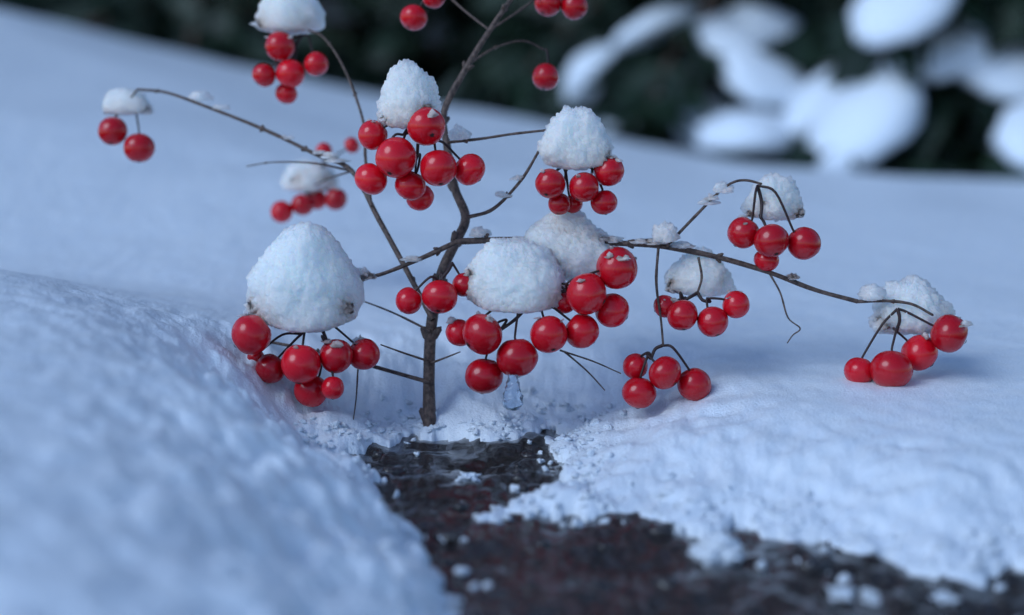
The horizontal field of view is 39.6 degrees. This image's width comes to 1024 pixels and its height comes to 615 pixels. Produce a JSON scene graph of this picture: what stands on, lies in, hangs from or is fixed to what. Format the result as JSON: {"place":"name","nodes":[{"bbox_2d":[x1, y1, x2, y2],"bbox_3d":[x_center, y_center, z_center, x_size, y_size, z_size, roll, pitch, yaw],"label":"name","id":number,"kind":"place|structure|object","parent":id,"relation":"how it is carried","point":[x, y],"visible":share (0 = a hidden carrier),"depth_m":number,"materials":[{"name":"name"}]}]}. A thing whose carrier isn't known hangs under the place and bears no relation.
{"place":"outdoors","nodes":[
{"label":"outdoors","id":0,"kind":"place"},
{"bbox_2d":[351,429,1023,614],"bbox_3d":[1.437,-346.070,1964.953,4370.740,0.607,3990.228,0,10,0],"label":"ground","id":1,"kind":"structure","parent":0,"point":[508,560],"depth_m":0.28,"materials":[{"name":"brown soil"}]},
{"bbox_2d":[84,0,164,22],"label":"spruce","id":2,"kind":"object","parent":1,"relation":"on","point":[152,2],"depth_m":3.28,"materials":[{"name":"green plant"}]},
{"bbox_2d":[0,0,650,114],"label":"spruce","id":3,"kind":"object","parent":1,"relation":"on","point":[225,31],"visible":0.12,"depth_m":1.99,"materials":[{"name":"green plant"}]},
{"bbox_2d":[0,9,1023,614],"bbox_3d":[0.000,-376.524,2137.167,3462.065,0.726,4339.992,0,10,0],"label":"snow cover","id":4,"kind":"object","parent":1,"relation":"on","point":[158,455],"visible":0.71,"depth_m":0.37,"materials":[{"name":"white snow"}]},
{"bbox_2d":[563,0,836,165],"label":"spruce sapling","id":5,"kind":"object","parent":4,"relation":"on","point":[731,103],"visible":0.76,"depth_m":1.38,"materials":[{"name":"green plant"}]},
{"bbox_2d":[115,0,933,426],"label":"branches","id":6,"kind":"object","parent":1,"relation":"on","point":[431,334],"visible":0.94,"depth_m":0.37,"materials":[{"name":"brown plant"}]},
{"bbox_2d":[98,0,967,408],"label":"red berries","id":7,"kind":"object","parent":6,"relation":"attached to","point":[396,158],"visible":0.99,"depth_m":0.36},
{"bbox_2d":[502,374,523,410],"bbox_3d":[0.000,0.021,0.352,0.005,0.009,0.005,0,10,0],"label":"water drop","id":8,"kind":"object","parent":7,"relation":"hanging from","point":[513,396],"visible":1,"depth_m":0.35,"materials":[{"name":"blue"}]},
{"bbox_2d":[102,0,972,348],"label":"snow caps","id":9,"kind":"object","parent":7,"relation":"on","point":[306,276],"depth_m":0.36,"materials":[{"name":"white snow"}]},
{"bbox_2d":[437,2,693,92],"bbox_3d":[0.130,-2.451,3.536,2.688,4.835,2.595,0,10,0],"label":"spruce","id":10,"kind":"object","parent":1,"relation":"on","point":[468,25],"depth_m":3.07,"materials":[{"name":"green plant"}]},
{"bbox_2d":[293,387,1023,613],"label":"snow edge crumbs","id":11,"kind":"object","parent":1,"relation":"on","point":[717,548],"visible":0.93,"depth_m":0.30,"materials":[{"name":"white snow"}]},
{"bbox_2d":[348,0,998,159],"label":"spruce","id":12,"kind":"object","parent":1,"relation":"on","point":[510,68],"visible":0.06,"depth_m":1.67,"materials":[{"name":"green plant"}]},
{"bbox_2d":[371,449,1013,614],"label":"ground grit","id":13,"kind":"object","parent":1,"relation":"on","point":[821,562],"visible":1,"depth_m":0.27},
{"bbox_2d":[757,0,1023,179],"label":"spruce sapling","id":14,"kind":"object","parent":1,"relation":"on","point":[889,86],"visible":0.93,"depth_m":1.21,"materials":[{"name":"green plant"}]}
]}

